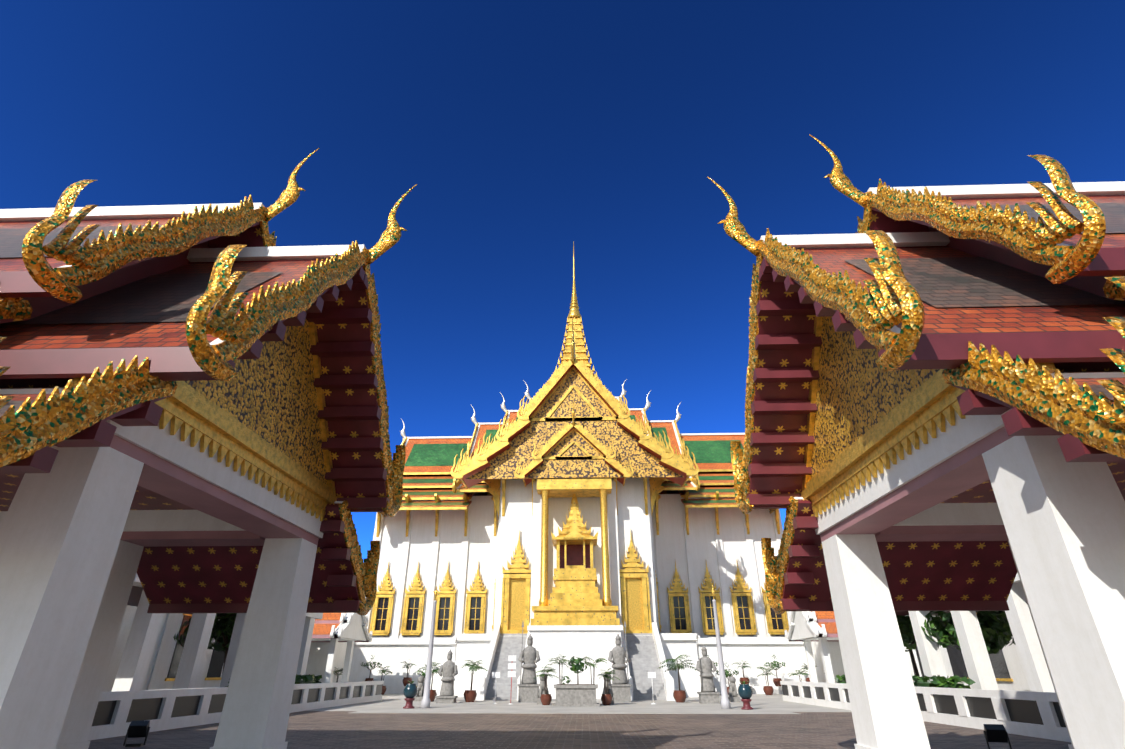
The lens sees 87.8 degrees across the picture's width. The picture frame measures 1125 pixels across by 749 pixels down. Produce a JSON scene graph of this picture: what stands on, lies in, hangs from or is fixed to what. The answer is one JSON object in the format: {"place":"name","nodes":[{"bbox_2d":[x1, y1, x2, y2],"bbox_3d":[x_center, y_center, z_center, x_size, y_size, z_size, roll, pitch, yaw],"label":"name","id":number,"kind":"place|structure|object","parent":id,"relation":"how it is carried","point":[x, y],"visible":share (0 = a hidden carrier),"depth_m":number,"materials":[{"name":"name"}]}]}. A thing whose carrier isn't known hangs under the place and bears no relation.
{"place":"outdoors","nodes":[
{"label":"outdoors","id":0,"kind":"place"},
{"bbox_2d":[0,0,1124,562],"label":"sky","id":1,"kind":"structure","parent":0,"point":[524,130],"materials":[{"name":"blue"}]},
{"bbox_2d":[305,694,850,713],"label":"apron pavement","id":2,"kind":"structure","parent":0,"point":[759,703],"depth_m":27.83,"materials":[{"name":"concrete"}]},
{"bbox_2d":[173,613,236,673],"bbox_3d":[-16.712,13.698,28.449,3.988,4.442,3.531,-17,-32,30],"label":"tree","id":3,"kind":"object","parent":2,"relation":"on","point":[223,627],"visible":0.23,"depth_m":28.43,"materials":[{"name":"green plant"}]},
{"bbox_2d":[225,674,321,686],"bbox_3d":[-12.663,14.075,25.867,1.711,1.462,6.424,-1,-27,2],"label":"hedge","id":4,"kind":"object","parent":2,"relation":"on","point":[307,679],"visible":0.15,"depth_m":27.57,"materials":[{"name":"green plant"}]},
{"bbox_2d":[305,642,353,682],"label":"wall","id":5,"kind":"structure","parent":2,"relation":"on","point":[317,658],"depth_m":44.83,"materials":[{"name":"stone"}]},
{"bbox_2d":[333,667,342,681],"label":"palm","id":6,"kind":"object","parent":2,"relation":"on","point":[340,670],"visible":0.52,"depth_m":44.54,"materials":[{"name":"plant"}]},
{"bbox_2d":[311,613,371,682],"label":"building","id":7,"kind":"structure","parent":2,"relation":"on","point":[334,629],"depth_m":41.56,"materials":[{"name":"white paint"}]},
{"bbox_2d":[360,655,381,680],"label":"topiary","id":8,"kind":"object","parent":2,"relation":"on","point":[368,664],"visible":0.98,"depth_m":45.92,"materials":[{"name":"plant"}]},
{"bbox_2d":[377,666,392,694],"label":"palm","id":9,"kind":"object","parent":2,"relation":"on","point":[384,670],"visible":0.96,"depth_m":44.24,"materials":[{"name":"plant"}]},
{"bbox_2d":[400,659,414,685],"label":"potted plant","id":10,"kind":"object","parent":2,"relation":"on","point":[406,680],"visible":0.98,"depth_m":45.33,"materials":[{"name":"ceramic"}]},
{"bbox_2d":[403,681,417,708],"bbox_3d":[-7.146,15.020,27.420,0.660,1.147,0.643,-1,-27,2],"label":"jar","id":11,"kind":"object","parent":2,"relation":"on","point":[410,691],"visible":0.98,"depth_m":27.22,"materials":[{"name":"blue ceramic"}]},
{"bbox_2d":[414,676,423,700],"bbox_3d":[-8.290,18.374,34.177,0.545,1.304,0.727,-1,-27,2],"label":"lion","id":12,"kind":"object","parent":2,"relation":"on","point":[420,692],"visible":0.9,"depth_m":34.02},
{"bbox_2d":[415,664,436,684],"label":"topiary","id":13,"kind":"object","parent":2,"relation":"on","point":[423,673],"visible":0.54,"depth_m":44.42,"materials":[{"name":"plant"}]},
{"bbox_2d":[419,662,440,701],"bbox_3d":[-7.489,17.850,33.962,1.566,2.044,1.481,-20,-33,33],"label":"palm","id":14,"kind":"object","parent":2,"relation":"on","point":[433,693],"visible":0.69,"depth_m":33.74,"materials":[{"name":"plant"}]},
{"bbox_2d":[421,586,439,707],"bbox_3d":[-6.437,13.233,28.641,0.440,5.440,0.418,-1,-27,2],"label":"lamp post","id":15,"kind":"object","parent":2,"relation":"on","point":[425,702],"visible":1,"depth_m":28.19,"materials":[{"name":"white metal"}]},
{"bbox_2d":[435,637,457,702],"bbox_3d":[-6.367,16.495,32.703,1.140,3.315,0.880,-1,-27,2],"label":"statue","id":16,"kind":"object","parent":2,"relation":"on","point":[448,668],"visible":1,"depth_m":32.25,"materials":[{"name":"stone"}]},
{"bbox_2d":[462,660,487,701],"bbox_3d":[-4.953,17.521,33.448,1.535,2.162,2.091,14,-30,-26],"label":"palm","id":17,"kind":"object","parent":2,"relation":"on","point":[470,695],"visible":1,"depth_m":33.07,"materials":[{"name":"plant"}]},
{"bbox_2d":[492,672,499,703],"bbox_3d":[-3.598,16.830,31.384,0.319,1.520,0.315,22,-35,-37],"label":"sign","id":18,"kind":"object","parent":2,"relation":"on","point":[495,674],"visible":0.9,"depth_m":31.62,"materials":[{"name":"white paint"}]},
{"bbox_2d":[508,655,515,703],"bbox_3d":[-2.715,16.233,31.093,0.319,2.320,0.315,22,-35,-37],"label":"sign","id":19,"kind":"object","parent":2,"relation":"on","point":[512,658],"visible":0.92,"depth_m":31.34,"materials":[{"name":"white paint"}]},
{"bbox_2d":[517,623,539,701],"bbox_3d":[-1.922,16.637,34.033,1.296,4.270,1.000,-1,-27,2],"label":"statue","id":20,"kind":"object","parent":2,"relation":"on","point":[528,685],"visible":0.98,"depth_m":33.51,"materials":[{"name":"stone"}]},
{"bbox_2d":[537,673,548,704],"bbox_3d":[-1.007,16.694,31.050,0.600,1.460,0.800,-1,-27,2],"label":"lion","id":21,"kind":"object","parent":2,"relation":"on","point":[542,687],"visible":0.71,"depth_m":30.89},
{"bbox_2d":[534,664,558,704],"bbox_3d":[-0.791,16.079,30.317,1.524,1.889,1.364,-1,-27,2],"label":"palm","id":22,"kind":"object","parent":2,"relation":"on","point":[545,698],"visible":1,"depth_m":30.16,"materials":[{"name":"plant"}]},
{"bbox_2d":[548,656,607,706],"bbox_3d":[0.727,15.507,29.706,3.172,2.355,1.674,-1,-27,2],"label":"stone planter","id":23,"kind":"object","parent":2,"relation":"on","point":[575,695],"visible":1,"depth_m":28.98,"materials":[{"name":"grey stone"}]},
{"bbox_2d":[349,241,808,700],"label":"temple","id":24,"kind":"structure","parent":2,"relation":"on","point":[576,508],"depth_m":47.74,"materials":[{"name":"white paint"}]},
{"bbox_2d":[595,668,619,704],"bbox_3d":[2.321,16.062,30.064,1.176,1.691,1.391,-17,-32,30],"label":"palm","id":25,"kind":"object","parent":2,"relation":"on","point":[606,699],"visible":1,"depth_m":29.90,"materials":[{"name":"ceramic"}]},
{"bbox_2d":[602,675,613,704],"bbox_3d":[2.391,16.641,30.947,0.600,1.460,0.800,-1,-27,2],"label":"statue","id":26,"kind":"object","parent":2,"relation":"on","point":[610,691],"visible":0.54,"depth_m":30.79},
{"bbox_2d":[608,622,630,701],"bbox_3d":[3.275,16.557,33.875,1.296,4.270,1.000,-1,-27,2],"label":"statue","id":27,"kind":"object","parent":2,"relation":"on","point":[618,654],"visible":1,"depth_m":33.38,"materials":[{"name":"stone"}]},
{"bbox_2d":[648,672,655,703],"bbox_3d":[4.797,16.700,31.129,0.319,1.520,0.315,22,-35,-37],"label":"sign","id":28,"kind":"object","parent":2,"relation":"on","point":[651,674],"visible":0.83,"depth_m":31.37,"materials":[{"name":"white paint"}]},
{"bbox_2d":[659,655,695,702],"bbox_3d":[6.600,17.194,33.059,2.336,2.393,2.238,14,-30,-26],"label":"palm","id":29,"kind":"object","parent":2,"relation":"on","point":[679,696],"visible":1,"depth_m":32.95,"materials":[{"name":"plant"}]},
{"bbox_2d":[696,634,719,703],"bbox_3d":[7.925,16.185,32.315,1.140,3.515,0.880,-1,-27,2],"label":"statue","id":30,"kind":"object","parent":2,"relation":"on","point":[708,694],"visible":0.98,"depth_m":31.84,"materials":[{"name":"stone"}]},
{"bbox_2d":[710,585,730,708],"bbox_3d":[7.555,13.017,28.216,0.440,5.440,0.418,-1,-27,2],"label":"lamp post","id":31,"kind":"object","parent":2,"relation":"on","point":[725,702],"visible":1,"depth_m":27.75,"materials":[{"name":"white metal"}]},
{"bbox_2d":[716,662,738,691],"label":"topiary","id":32,"kind":"object","parent":2,"relation":"on","point":[727,673],"visible":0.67,"depth_m":43.67,"materials":[{"name":"plant"}]},
{"bbox_2d":[728,676,740,701],"bbox_3d":[9.799,18.095,33.629,0.545,1.304,0.727,-1,-27,2],"label":"lion","id":33,"kind":"object","parent":2,"relation":"on","point":[733,695],"visible":0.98,"depth_m":33.45},
{"bbox_2d":[733,660,750,683],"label":"potted plant","id":34,"kind":"object","parent":2,"relation":"on","point":[743,678],"visible":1,"depth_m":44.88,"materials":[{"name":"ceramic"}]},
{"bbox_2d":[738,681,752,709],"bbox_3d":[8.331,14.599,26.594,0.660,1.147,0.643,-1,-27,2],"label":"jar","id":35,"kind":"object","parent":2,"relation":"on","point":[745,692],"visible":0.96,"depth_m":26.40,"materials":[{"name":"blue ceramic"}]},
{"bbox_2d":[757,665,777,694],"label":"palm","id":36,"kind":"object","parent":2,"relation":"on","point":[768,690],"visible":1,"depth_m":43.17,"materials":[{"name":"ceramic"}]},
{"bbox_2d":[765,655,785,685],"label":"topiary","id":37,"kind":"object","parent":2,"relation":"on","point":[776,681],"visible":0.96,"depth_m":44.87,"materials":[{"name":"plant"}]},
{"bbox_2d":[788,670,808,681],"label":"palm","id":38,"kind":"object","parent":2,"relation":"on","point":[802,673],"visible":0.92,"depth_m":43.33,"materials":[{"name":"plant"}]},
{"bbox_2d":[799,663,817,681],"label":"potted plant","id":39,"kind":"object","parent":2,"relation":"on","point":[807,679],"visible":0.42,"depth_m":44.90,"materials":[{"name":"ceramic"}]},
{"bbox_2d":[785,611,838,682],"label":"sala","id":40,"kind":"structure","parent":2,"relation":"on","point":[806,627],"depth_m":40.66,"materials":[{"name":"white paint"}]},
{"bbox_2d":[811,641,921,682],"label":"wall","id":41,"kind":"structure","parent":2,"relation":"on","point":[836,657],"depth_m":43.78,"materials":[{"name":"paint"}]},
{"bbox_2d":[834,675,975,688],"bbox_3d":[14.006,13.428,24.616,1.707,1.451,9.420,-1,-27,2],"label":"hedge","id":42,"kind":"object","parent":2,"relation":"on","point":[941,681],"visible":0.1,"depth_m":20.92,"materials":[{"name":"green plant"}]},
{"bbox_2d":[896,615,956,681],"bbox_3d":[19.711,15.186,32.301,4.466,5.343,4.429,-1,-27,2],"label":"tree","id":43,"kind":"object","parent":2,"relation":"on","point":[907,633],"visible":0.19,"depth_m":31.59,"materials":[{"name":"green plant"}]},
{"bbox_2d":[977,611,1007,622],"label":"tree","id":44,"kind":"object","parent":2,"relation":"on","point":[995,613],"visible":0.04,"depth_m":27.06,"materials":[{"name":"green plant"}]},
{"bbox_2d":[88,711,1070,748],"bbox_3d":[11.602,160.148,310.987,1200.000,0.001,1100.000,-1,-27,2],"label":"ground","id":45,"kind":"structure","parent":0,"point":[349,730],"depth_m":16.15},
{"bbox_2d":[123,720,149,746],"bbox_3d":[-9.776,8.259,13.447,0.430,0.509,0.303,8,-28,-16],"label":"floodlight","id":46,"kind":"object","parent":45,"relation":"on","point":[136,729],"visible":1,"depth_m":13.41,"materials":[{"name":"black metal"}]},
{"bbox_2d":[102,605,225,691],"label":"long hall","id":47,"kind":"structure","parent":45,"relation":"on","point":[164,662],"depth_m":33.89,"materials":[{"name":"white paint"}]},
{"bbox_2d":[0,148,416,748],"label":"pavilion","id":48,"kind":"structure","parent":45,"relation":"on","point":[194,408],"depth_m":8.45,"materials":[{"name":"concrete"}]},
{"bbox_2d":[87,572,383,740],"bbox_3d":[-15.874,11.664,24.747,9.020,4.700,26.600,-1,-27,2],"label":"gallery","id":49,"kind":"object","parent":45,"relation":"on","point":[127,700],"visible":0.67,"depth_m":20.04,"materials":[{"name":"white paint"}]},
{"bbox_2d":[904,647,919,667],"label":"palace wall","id":50,"kind":"structure","parent":45,"relation":"on","point":[909,657],"depth_m":49.55,"materials":[{"name":"white paint"}]},
{"bbox_2d":[708,134,1124,748],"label":"pavilion","id":51,"kind":"structure","parent":45,"relation":"on","point":[936,398],"depth_m":7.84,"materials":[{"name":"paint"}]},
{"bbox_2d":[780,572,1070,741],"bbox_3d":[17.087,11.155,23.747,9.020,4.700,26.600,-1,-27,2],"label":"gallery","id":52,"kind":"object","parent":45,"relation":"on","point":[1035,711],"visible":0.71,"depth_m":19.31,"materials":[{"name":"white paint"}]},
{"bbox_2d":[921,611,1015,653],"bbox_3d":[16.859,11.545,23.677,3.471,3.969,3.259,-10,-29,18],"label":"tree","id":53,"kind":"object","parent":45,"relation":"on","point":[997,633],"visible":0.5,"depth_m":23.84,"materials":[{"name":"green plant"}]},
{"bbox_2d":[915,613,1029,690],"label":"long hall","id":54,"kind":"structure","parent":45,"relation":"on","point":[1008,669],"depth_m":33.26,"materials":[{"name":"white paint"}]},
{"bbox_2d":[983,724,1011,748],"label":"floodlight","id":55,"kind":"object","parent":45,"relation":"on","point":[995,732],"visible":1,"depth_m":12.49,"materials":[{"name":"black metal"}]}
]}

